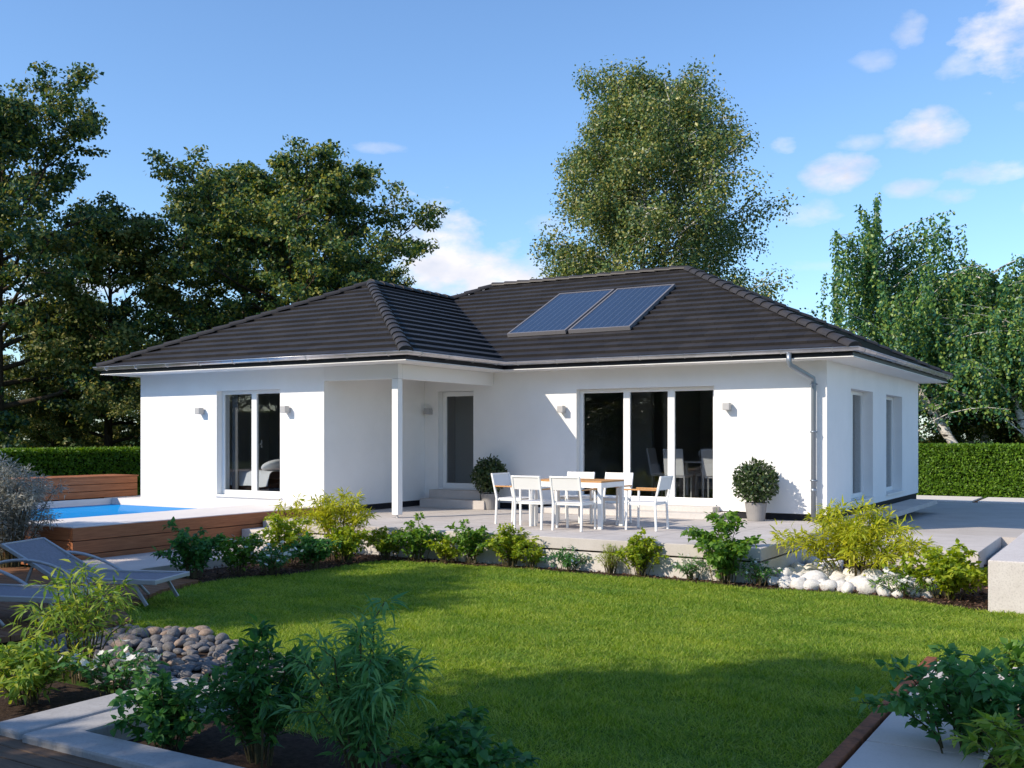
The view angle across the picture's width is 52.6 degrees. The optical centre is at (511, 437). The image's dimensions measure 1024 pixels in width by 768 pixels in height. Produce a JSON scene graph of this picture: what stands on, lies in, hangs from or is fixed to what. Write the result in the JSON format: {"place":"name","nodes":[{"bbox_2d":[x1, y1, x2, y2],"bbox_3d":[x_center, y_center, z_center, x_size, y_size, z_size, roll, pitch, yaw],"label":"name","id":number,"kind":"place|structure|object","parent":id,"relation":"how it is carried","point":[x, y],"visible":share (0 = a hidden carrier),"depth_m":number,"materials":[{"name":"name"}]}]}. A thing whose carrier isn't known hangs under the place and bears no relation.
{"place":"outdoors","nodes":[
{"label":"outdoors","id":0,"kind":"place"},
{"bbox_2d":[29,495,317,527],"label":"pool deck","id":1,"kind":"structure","parent":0,"point":[81,522],"depth_m":17.54,"materials":[{"name":"grey concrete"}]},
{"bbox_2d":[82,544,291,570],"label":"garden path","id":2,"kind":"structure","parent":0,"point":[143,561],"depth_m":15.12,"materials":[{"name":"grey concrete"}]},
{"bbox_2d":[0,674,414,767],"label":"front planting bed","id":3,"kind":"object","parent":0,"point":[298,750],"depth_m":6.57,"materials":[{"name":"soil"}]},
{"bbox_2d":[0,630,93,706],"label":"leafy shrub","id":4,"kind":"object","parent":3,"relation":"on","point":[28,668],"visible":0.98,"depth_m":7.46,"materials":[{"name":"green plant"}]},
{"bbox_2d":[3,558,155,683],"bbox_3d":[-3.408,1.441,8.252,1.000,0.981,1.259,0,0,31],"label":"tall bamboo","id":5,"kind":"object","parent":3,"relation":"on","point":[72,612],"visible":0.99,"depth_m":8.12,"materials":[{"name":"green plant"}]},
{"bbox_2d":[0,678,197,739],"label":"concrete kerb","id":6,"kind":"structure","parent":3,"relation":"on","point":[17,728],"depth_m":6.70,"materials":[{"name":"grey concrete"}]},
{"bbox_2d":[50,637,168,696],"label":"white flowers","id":7,"kind":"object","parent":3,"relation":"on","point":[125,668],"visible":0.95,"depth_m":7.65,"materials":[{"name":"green plant"}]},
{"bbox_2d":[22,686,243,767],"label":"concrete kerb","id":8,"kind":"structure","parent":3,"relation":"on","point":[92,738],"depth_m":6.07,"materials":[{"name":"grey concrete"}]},
{"bbox_2d":[61,631,221,686],"bbox_3d":[-3.064,1.944,9.148,2.950,0.001,1.880,0,0,31],"label":"cobble bed","id":9,"kind":"object","parent":3,"relation":"on","point":[202,655],"depth_m":9.15,"materials":[{"name":"stone"}]},
{"bbox_2d":[105,668,220,749],"bbox_3d":[-2.158,1.683,6.451,0.696,0.531,0.780,0,0,-15],"label":"leafy shrub","id":10,"kind":"object","parent":3,"relation":"on","point":[165,712],"visible":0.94,"depth_m":6.36,"materials":[{"name":"green plant"}]},
{"bbox_2d":[173,612,326,767],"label":"leafy shrub","id":11,"kind":"object","parent":3,"relation":"on","point":[254,696],"visible":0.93,"depth_m":6.06,"materials":[{"name":"green plant"}]},
{"bbox_2d":[265,591,444,767],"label":"tall bamboo","id":12,"kind":"object","parent":3,"relation":"on","point":[362,701],"visible":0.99,"depth_m":5.71,"materials":[{"name":"green plant"}]},
{"bbox_2d":[355,700,542,767],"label":"leafy shrub","id":13,"kind":"object","parent":3,"relation":"on","point":[463,746],"visible":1,"depth_m":5.60,"materials":[{"name":"green plant"}]},
{"bbox_2d":[0,440,992,693],"bbox_3d":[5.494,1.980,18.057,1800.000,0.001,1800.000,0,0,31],"label":"ground","id":14,"kind":"structure","parent":0,"point":[82,684],"depth_m":8.91,"materials":[{"name":"green plant"}]},
{"bbox_2d":[3,353,46,445],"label":"broadleaf tree","id":15,"kind":"object","parent":14,"relation":"on","point":[8,358],"visible":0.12,"depth_m":43.07,"materials":[{"name":"green plant"}]},
{"bbox_2d":[0,450,69,567],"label":"silver shrub","id":16,"kind":"object","parent":14,"relation":"on","point":[15,518],"visible":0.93,"depth_m":15.15,"materials":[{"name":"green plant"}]},
{"bbox_2d":[5,371,97,448],"bbox_3d":[-17.545,-0.345,40.057,3.422,4.592,3.818,0,0,16],"label":"broadleaf tree","id":17,"kind":"object","parent":14,"relation":"on","point":[37,426],"visible":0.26,"depth_m":39.34,"materials":[{"name":"green plant"}]},
{"bbox_2d":[0,735,121,767],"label":"front boardwalk","id":18,"kind":"structure","parent":14,"relation":"on","point":[15,753],"depth_m":5.97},
{"bbox_2d":[5,336,129,447],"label":"broadleaf tree","id":19,"kind":"object","parent":14,"relation":"on","point":[96,439],"visible":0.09,"depth_m":43.11,"materials":[{"name":"green plant"}]},
{"bbox_2d":[1,474,138,501],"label":"wooden planter box","id":20,"kind":"object","parent":14,"relation":"on","point":[99,486],"visible":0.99,"depth_m":22.53,"materials":[{"name":"brown wood"}]},
{"bbox_2d":[0,446,140,494],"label":"hedge","id":21,"kind":"object","parent":14,"relation":"on","point":[62,461],"visible":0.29,"depth_m":31.61,"materials":[{"name":"green plant"}]},
{"bbox_2d":[10,320,137,446],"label":"broadleaf tree","id":22,"kind":"object","parent":14,"relation":"on","point":[100,426],"visible":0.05,"depth_m":48.11,"materials":[{"name":"green plant"}]},
{"bbox_2d":[0,61,187,448],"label":"broadleaf tree","id":23,"kind":"object","parent":14,"relation":"on","point":[20,135],"visible":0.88,"depth_m":37.03,"materials":[{"name":"green plant"}]},
{"bbox_2d":[0,566,198,642],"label":"lounger deck","id":24,"kind":"structure","parent":14,"relation":"on","point":[7,611],"depth_m":11.89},
{"bbox_2d":[0,569,95,626],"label":"sun lounger","id":25,"kind":"object","parent":24,"relation":"on","point":[14,593],"visible":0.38,"depth_m":10.78,"materials":[{"name":"fabric"}]},
{"bbox_2d":[0,537,189,606],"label":"sun lounger","id":26,"kind":"object","parent":24,"relation":"on","point":[42,554],"visible":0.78,"depth_m":12.14,"materials":[{"name":"fabric"}]},
{"bbox_2d":[0,210,221,447],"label":"broadleaf tree","id":27,"kind":"object","parent":14,"relation":"on","point":[132,239],"visible":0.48,"depth_m":38.95,"materials":[{"name":"green plant"}]},
{"bbox_2d":[104,340,164,446],"bbox_3d":[-12.321,-0.783,37.756,4.545,5.467,4.074,0,0,-14],"label":"broadleaf tree","id":28,"kind":"object","parent":14,"relation":"on","point":[131,405],"visible":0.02,"depth_m":36.68,"materials":[{"name":"green plant"}]},
{"bbox_2d":[32,498,251,508],"bbox_3d":[-8.165,2.086,19.584,4.312,1.528,4.692,0,0,31],"label":"pool basin","id":29,"kind":"object","parent":14,"relation":"in","point":[124,501],"visible":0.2,"depth_m":21.85,"materials":[{"name":"white plastic"}]},
{"bbox_2d":[27,504,195,519],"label":"pool water","id":30,"kind":"structure","parent":29,"relation":"in","point":[91,511],"depth_m":20.73,"materials":[{"name":"blue liquid"}]},
{"bbox_2d":[21,508,319,564],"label":"wood cladding","id":31,"kind":"structure","parent":14,"relation":"on","point":[118,540],"depth_m":16.17,"materials":[{"name":"brown wood"}]},
{"bbox_2d":[132,318,210,438],"bbox_3d":[-12.689,-1.329,40.241,4.889,6.561,5.454,0,0,7],"label":"broadleaf tree","id":32,"kind":"object","parent":14,"relation":"on","point":[173,335],"visible":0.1,"depth_m":39.60,"materials":[{"name":"green plant"}]},
{"bbox_2d":[112,162,366,353],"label":"broadleaf tree","id":33,"kind":"object","parent":14,"relation":"on","point":[190,207],"visible":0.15,"depth_m":43.73,"materials":[{"name":"green plant"}]},
{"bbox_2d":[242,527,305,543],"bbox_3d":[-4.118,1.770,17.925,1.080,0.360,0.475,0,0,31],"label":"terrace step","id":34,"kind":"object","parent":14,"relation":"on","point":[246,532],"visible":0.22,"depth_m":17.91,"materials":[{"name":"grey concrete"}]},
{"bbox_2d":[120,134,449,336],"bbox_3d":[-8.505,-4.991,41.714,13.131,13.888,13.161,0,0,-12],"label":"broadleaf tree","id":35,"kind":"object","parent":14,"relation":"on","point":[283,212],"visible":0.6,"depth_m":39.43,"materials":[{"name":"green plant"}]},
{"bbox_2d":[92,266,952,525],"bbox_3d":[0.953,-1.019,23.954,15.332,5.979,13.292,0,0,31],"label":"bungalow","id":36,"kind":"object","parent":14,"relation":"on","point":[357,378],"visible":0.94,"depth_m":21.00,"materials":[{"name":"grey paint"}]},
{"bbox_2d":[213,389,281,498],"bbox_3d":[-5.266,0.124,20.933,1.870,2.162,0.320,0,0,31],"label":"window","id":37,"kind":"structure","parent":36,"relation":"in","point":[253,493],"depth_m":20.95,"materials":[{"name":"white paint"}]},
{"bbox_2d":[230,459,279,490],"bbox_3d":[-5.384,0.837,22.527,2.130,0.767,2.000,0,0,31],"label":"bed","id":38,"kind":"object","parent":36,"relation":"in","point":[269,475],"visible":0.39,"depth_m":21.48,"materials":[{"name":"white fabric"}]},
{"bbox_2d":[443,391,472,488],"bbox_3d":[-1.105,0.055,22.304,0.904,2.084,0.070,0,0,31],"label":"terrace door","id":39,"kind":"structure","parent":36,"relation":"in","point":[445,394],"depth_m":22.47,"materials":[{"name":"white paint"}]},
{"bbox_2d":[507,289,614,336],"bbox_3d":[1.119,-2.773,22.910,1.420,1.224,2.395,0,0,31],"label":"solar panel","id":40,"kind":"object","parent":36,"relation":"on","point":[561,313],"visible":0.95,"depth_m":22.74,"materials":[{"name":"blue"}]},
{"bbox_2d":[568,284,674,333],"bbox_3d":[2.383,-2.773,22.140,1.400,1.224,2.395,0,0,31],"label":"solar panel","id":41,"kind":"object","parent":36,"relation":"on","point":[618,309],"visible":1,"depth_m":21.97,"materials":[{"name":"blue"}]},
{"bbox_2d":[573,386,716,505],"bbox_3d":[2.566,0.154,19.969,2.970,2.222,0.320,0,0,31],"label":"window","id":42,"kind":"structure","parent":36,"relation":"in","point":[673,500],"depth_m":19.85,"materials":[{"name":"white paint"}]},
{"bbox_2d":[646,448,676,494],"bbox_3d":[3.249,0.740,22.468,0.561,1.021,0.460,0,0,31],"label":"dining chair","id":43,"kind":"object","parent":36,"relation":"on","point":[652,462],"visible":0.72,"depth_m":22.48,"materials":[{"name":"white fabric"}]},
{"bbox_2d":[663,449,692,496],"bbox_3d":[3.444,0.740,21.518,0.460,1.021,0.561,0,0,31],"label":"dining chair","id":44,"kind":"object","parent":36,"relation":"on","point":[680,472],"visible":0.64,"depth_m":21.30,"materials":[{"name":"white fabric"}]},
{"bbox_2d":[701,449,712,497],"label":"dining chair","id":45,"kind":"object","parent":36,"relation":"on","point":[707,462],"visible":0.48,"depth_m":20.94,"materials":[{"name":"white fabric"}]},
{"bbox_2d":[850,391,875,503],"bbox_3d":[6.793,0.159,20.404,0.320,2.172,1.980,0,0,31],"label":"window","id":46,"kind":"structure","parent":36,"relation":"in","point":[859,494],"depth_m":21.19,"materials":[{"name":"white paint"}]},
{"bbox_2d":[886,396,904,495],"bbox_3d":[8.395,0.159,23.034,0.320,2.172,1.820,0,0,31],"label":"window","id":47,"kind":"structure","parent":36,"relation":"in","point":[890,487],"depth_m":23.77,"materials":[{"name":"white paint"}]},
{"bbox_2d":[310,534,836,583],"bbox_3d":[0.734,1.817,18.058,8.870,0.305,4.750,0,0,31],"label":"terrace base","id":48,"kind":"object","parent":14,"relation":"on","point":[663,568],"visible":0.14,"depth_m":14.95,"materials":[{"name":"grey concrete"}]},
{"bbox_2d":[308,533,831,562],"bbox_3d":[0.739,1.653,18.055,8.780,0.025,4.650,0,0,31],"label":"terrace gap","id":49,"kind":"object","parent":48,"relation":"on","point":[614,552],"visible":0.14,"depth_m":15.05,"materials":[{"name":"black"}]},
{"bbox_2d":[263,506,836,560],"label":"terrace","id":50,"kind":"structure","parent":49,"relation":"on","point":[675,544],"depth_m":16.74,"materials":[{"name":"stone"}]},
{"bbox_2d":[470,453,507,509],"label":"potted bush","id":51,"kind":"object","parent":50,"relation":"on","point":[485,468],"visible":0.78,"depth_m":21.02,"materials":[{"name":"green plant"}]},
{"bbox_2d":[491,472,537,524],"bbox_3d":[0.049,1.037,17.687,0.635,0.864,0.550,0,0,34],"label":"garden chair","id":52,"kind":"object","parent":50,"relation":"on","point":[501,479],"visible":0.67,"depth_m":17.63,"materials":[{"name":"white metal"}]},
{"bbox_2d":[511,475,557,529],"bbox_3d":[0.369,1.037,16.756,0.550,0.864,0.635,0,0,31],"label":"garden chair","id":53,"kind":"object","parent":50,"relation":"on","point":[529,483],"visible":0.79,"depth_m":16.58,"materials":[{"name":"white paint"}]},
{"bbox_2d":[313,507,815,545],"bbox_3d":[0.689,1.470,18.109,9.020,0.003,4.810,0,0,31],"label":"terrace joint","id":54,"kind":"object","parent":50,"relation":"on","point":[577,520],"visible":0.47,"depth_m":17.70,"materials":[{"name":"grey"}]},
{"bbox_2d":[549,476,596,531],"bbox_3d":[0.973,1.037,16.458,0.550,0.864,0.635,0,0,30],"label":"garden chair","id":55,"kind":"object","parent":50,"relation":"on","point":[567,483],"visible":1,"depth_m":16.28,"materials":[{"name":"white metal"}]},
{"bbox_2d":[553,472,594,523],"bbox_3d":[1.077,1.037,18.075,0.550,0.864,0.635,0,0,30],"label":"garden chair","id":56,"kind":"object","parent":50,"relation":"on","point":[587,475],"visible":0.46,"depth_m":18.19,"materials":[{"name":"white metal"}]},
{"bbox_2d":[532,478,623,529],"bbox_3d":[1.096,1.082,17.200,1.290,0.772,0.860,0,0,31],"label":"garden table","id":57,"kind":"object","parent":50,"relation":"on","point":[599,484],"visible":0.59,"depth_m":17.02,"materials":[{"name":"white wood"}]},
{"bbox_2d":[589,472,633,524],"bbox_3d":[1.704,1.037,17.716,0.550,0.864,0.635,0,0,32],"label":"garden chair","id":58,"kind":"object","parent":50,"relation":"on","point":[628,479],"visible":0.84,"depth_m":17.78,"materials":[{"name":"white metal"}]},
{"bbox_2d":[624,475,672,530],"bbox_3d":[2.187,1.037,16.536,0.635,0.864,0.550,0,0,30],"label":"garden chair","id":59,"kind":"object","parent":50,"relation":"on","point":[664,482],"visible":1,"depth_m":16.45,"materials":[{"name":"white metal"}]},
{"bbox_2d":[731,456,778,520],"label":"potted bush","id":60,"kind":"object","parent":50,"relation":"on","point":[754,481],"visible":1,"depth_m":18.12,"materials":[{"name":"green plant"}]},
{"bbox_2d":[817,656,936,767],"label":"steel edging","id":61,"kind":"object","parent":14,"relation":"on","point":[845,750],"visible":0.54,"depth_m":6.54,"materials":[{"name":"brown metal"}]},
{"bbox_2d":[858,532,1000,567],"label":"entrance slab","id":62,"kind":"structure","parent":14,"relation":"on","point":[986,547],"depth_m":16.53,"materials":[{"name":"stone"}]},
{"bbox_2d":[916,495,1023,503],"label":"slab","id":63,"kind":"structure","parent":14,"relation":"on","point":[973,499],"depth_m":29.77,"materials":[{"name":"grey concrete"}]},
{"bbox_2d":[988,532,1023,613],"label":"concrete bench","id":64,"kind":"object","parent":14,"relation":"on","point":[1006,577],"visible":0.81,"depth_m":11.51,"materials":[{"name":"grey concrete"}]},
{"bbox_2d":[0,0,1023,439],"label":"sky","id":65,"kind":"structure","parent":0,"point":[919,104],"materials":[{"name":"blue"}]},
{"bbox_2d":[125,559,1023,767],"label":"lawn","id":66,"kind":"structure","parent":0,"point":[701,748],"depth_m":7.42,"materials":[{"name":"plant"}]},
{"bbox_2d":[182,551,987,609],"bbox_3d":[1.269,1.942,15.231,12.038,0.001,5.302,0,0,13],"label":"planting bed","id":67,"kind":"object","parent":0,"point":[228,575],"visible":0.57,"depth_m":14.58,"materials":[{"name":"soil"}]},
{"bbox_2d":[150,516,229,578],"bbox_3d":[-4.421,1.508,14.238,1.032,0.848,0.925,0,0,31],"label":"shrub","id":68,"kind":"object","parent":67,"relation":"on","point":[198,554],"visible":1,"depth_m":14.13,"materials":[{"name":"green plant"}]},
{"bbox_2d":[212,533,273,574],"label":"leafy shrub","id":69,"kind":"object","parent":67,"relation":"on","point":[248,545],"visible":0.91,"depth_m":14.62,"materials":[{"name":"green plant"}]},
{"bbox_2d":[250,540,303,573],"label":"white flowers","id":70,"kind":"object","parent":67,"relation":"on","point":[269,560],"visible":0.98,"depth_m":14.63,"materials":[{"name":"green plant"}]},
{"bbox_2d":[250,512,313,565],"bbox_3d":[-3.478,1.524,15.580,1.024,0.815,0.901,0,0,31],"label":"leafy shrub","id":71,"kind":"object","parent":67,"relation":"on","point":[279,528],"visible":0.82,"depth_m":15.53,"materials":[{"name":"green plant"}]},
{"bbox_2d":[267,492,319,539],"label":"bamboo clump","id":72,"kind":"object","parent":67,"relation":"on","point":[296,510],"visible":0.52,"depth_m":16.78,"materials":[{"name":"plant"}]},
{"bbox_2d":[285,531,341,568],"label":"leafy shrub","id":73,"kind":"object","parent":67,"relation":"on","point":[315,550],"visible":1,"depth_m":15.14,"materials":[{"name":"green plant"}]},
{"bbox_2d":[300,486,380,560],"bbox_3d":[-2.656,1.347,16.320,1.222,1.170,1.176,0,0,4],"label":"bamboo clump","id":74,"kind":"object","parent":67,"relation":"on","point":[326,513],"visible":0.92,"depth_m":16.21,"materials":[{"name":"plant"}]},
{"bbox_2d":[323,524,377,562],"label":"leafy shrub","id":75,"kind":"object","parent":67,"relation":"on","point":[349,538],"visible":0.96,"depth_m":15.92,"materials":[{"name":"green plant"}]},
{"bbox_2d":[363,526,408,558],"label":"leafy shrub","id":76,"kind":"object","parent":67,"relation":"on","point":[383,547],"visible":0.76,"depth_m":16.47,"materials":[{"name":"green plant"}]},
{"bbox_2d":[384,511,449,560],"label":"leafy shrub","id":77,"kind":"object","parent":67,"relation":"on","point":[416,537],"visible":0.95,"depth_m":16.19,"materials":[{"name":"green plant"}]},
{"bbox_2d":[423,537,461,562],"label":"leafy shrub","id":78,"kind":"object","parent":67,"relation":"on","point":[444,548],"visible":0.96,"depth_m":15.98,"materials":[{"name":"green plant"}]},
{"bbox_2d":[443,519,494,563],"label":"leafy shrub","id":79,"kind":"object","parent":67,"relation":"on","point":[468,540],"visible":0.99,"depth_m":15.80,"materials":[{"name":"green plant"}]},
{"bbox_2d":[481,521,538,566],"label":"round shrub","id":80,"kind":"object","parent":67,"relation":"on","point":[508,548],"visible":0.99,"depth_m":15.47,"materials":[{"name":"green plant"}]},
{"bbox_2d":[512,535,546,567],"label":"leafy shrub","id":81,"kind":"object","parent":67,"relation":"on","point":[533,556],"visible":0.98,"depth_m":15.31,"materials":[{"name":"green plant"}]},
{"bbox_2d":[540,544,591,570],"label":"white flowers","id":82,"kind":"object","parent":67,"relation":"on","point":[566,559],"visible":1,"depth_m":14.99,"materials":[{"name":"green plant"}]},
{"bbox_2d":[594,542,620,573],"bbox_3d":[1.403,1.708,14.713,0.490,0.448,0.424,0,0,-21],"label":"dwarf conifer","id":83,"kind":"object","parent":67,"relation":"on","point":[611,565],"visible":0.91,"depth_m":14.69,"materials":[{"name":"green plant"}]},
{"bbox_2d":[610,527,669,576],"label":"round shrub","id":84,"kind":"object","parent":67,"relation":"on","point":[639,554],"visible":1,"depth_m":14.39,"materials":[{"name":"green plant"}]},
{"bbox_2d":[671,553,712,579],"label":"white flowers","id":85,"kind":"object","parent":67,"relation":"on","point":[684,569],"visible":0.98,"depth_m":14.05,"materials":[{"name":"green plant"}]},
{"bbox_2d":[680,508,765,583],"bbox_3d":[2.781,1.425,13.758,1.097,1.017,1.232,0,0,7],"label":"leafy shrub","id":86,"kind":"object","parent":67,"relation":"on","point":[721,560],"visible":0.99,"depth_m":13.62,"materials":[{"name":"green plant"}]},
{"bbox_2d":[734,555,783,585],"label":"white flowers","id":87,"kind":"object","parent":67,"relation":"on","point":[763,574],"visible":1,"depth_m":13.51,"materials":[{"name":"green plant"}]},
{"bbox_2d":[800,570,827,580],"bbox_3d":[3.918,1.850,13.464,0.380,0.257,0.254,-3,10,12],"label":"white boulder","id":88,"kind":"object","parent":67,"relation":"on","point":[817,575],"visible":0.38,"depth_m":13.38,"materials":[{"name":"stone"}]},
{"bbox_2d":[768,494,944,575],"bbox_3d":[4.516,1.342,13.878,2.366,1.184,2.034,0,0,31],"label":"bamboo clump","id":89,"kind":"object","parent":67,"relation":"on","point":[850,537],"visible":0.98,"depth_m":13.75,"materials":[{"name":"plant"}]},
{"bbox_2d":[856,578,876,594],"bbox_3d":[4.419,1.870,12.919,0.240,0.257,0.278,0,0,12],"label":"white boulder","id":90,"kind":"object","parent":67,"relation":"on","point":[863,586],"visible":0.77,"depth_m":12.82,"materials":[{"name":"stone"}]},
{"bbox_2d":[867,565,937,596],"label":"white flowers","id":91,"kind":"object","parent":67,"relation":"on","point":[902,583],"visible":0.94,"depth_m":12.58,"materials":[{"name":"green plant"}]},
{"bbox_2d":[881,538,987,600],"bbox_3d":[5.265,1.574,12.408,1.119,0.748,1.138,0,0,-23],"label":"leafy shrub","id":92,"kind":"object","parent":67,"relation":"on","point":[956,571],"visible":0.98,"depth_m":12.33,"materials":[{"name":"green plant"}]},
{"bbox_2d":[837,501,1023,558],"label":"side paving","id":93,"kind":"structure","parent":0,"point":[1004,522],"depth_m":21.67,"materials":[{"name":"grey concrete"}]},
{"bbox_2d":[842,660,1019,767],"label":"slab path","id":94,"kind":"structure","parent":0,"point":[890,742],"depth_m":6.25,"materials":[{"name":"grey concrete"}]},
{"bbox_2d":[985,713,1023,767],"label":"side planting bed","id":95,"kind":"object","parent":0,"point":[988,765],"depth_m":6.28,"materials":[{"name":"soil"}]},
{"bbox_2d":[849,643,1023,757],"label":"leafy shrub","id":96,"kind":"object","parent":95,"relation":"on","point":[959,692],"visible":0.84,"depth_m":6.18,"materials":[{"name":"green plant"}]},
{"bbox_2d":[942,707,1023,767],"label":"leafy shrub","id":97,"kind":"object","parent":95,"relation":"on","point":[1008,734],"visible":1,"depth_m":5.54,"materials":[{"name":"green plant"}]},
{"bbox_2d":[983,635,1023,680],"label":"leafy shrub","id":98,"kind":"object","parent":95,"relation":"on","point":[1016,647],"visible":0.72,"depth_m":7.07,"materials":[{"name":"green plant"}]},
{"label":"rear lawn","id":99,"kind":"structure","parent":0,"visible":0},
{"bbox_2d":[348,263,416,286],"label":"broadleaf tree","id":100,"kind":"object","parent":99,"relation":"on","point":[393,275],"visible":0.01,"depth_m":53.35,"materials":[{"name":"green plant"}]},
{"bbox_2d":[527,54,826,321],"bbox_3d":[6.053,-6.484,40.045,10.516,16.872,11.208,0,0,-37],"label":"birch tree","id":101,"kind":"object","parent":99,"relation":"on","point":[644,124],"visible":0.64,"depth_m":37.85,"materials":[{"name":"green plant"}]},
{"bbox_2d":[813,192,1023,443],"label":"weeping birch","id":102,"kind":"object","parent":99,"relation":"on","point":[889,318],"visible":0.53,"depth_m":34.30,"materials":[{"name":"green plant"}]},
{"bbox_2d":[918,403,1004,443],"bbox_3d":[16.374,-1.757,38.183,5.378,7.217,6.000,0,0,-1],"label":"broadleaf tree","id":103,"kind":"object","parent":99,"relation":"on","point":[939,438],"visible":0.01,"depth_m":36.28,"materials":[{"name":"green plant"}]},
{"bbox_2d":[913,268,1023,443],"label":"weeping birch","id":104,"kind":"object","parent":99,"relation":"on","point":[1003,288],"visible":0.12,"depth_m":33.76,"materials":[{"name":"green plant"}]},
{"bbox_2d":[916,442,1023,497],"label":"hedge","id":105,"kind":"object","parent":99,"relation":"on","point":[982,469],"visible":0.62,"depth_m":31.34,"materials":[{"name":"green plant"}]},
{"bbox_2d":[918,254,1023,440],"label":"weeping birch","id":106,"kind":"object","parent":99,"relation":"on","point":[1015,321],"visible":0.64,"depth_m":32.95,"materials":[{"name":"green plant"}]},
{"bbox_2d":[961,394,1023,443],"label":"broadleaf tree","id":107,"kind":"object","parent":99,"relation":"on","point":[991,428],"visible":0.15,"depth_m":35.24,"materials":[{"name":"green plant"}]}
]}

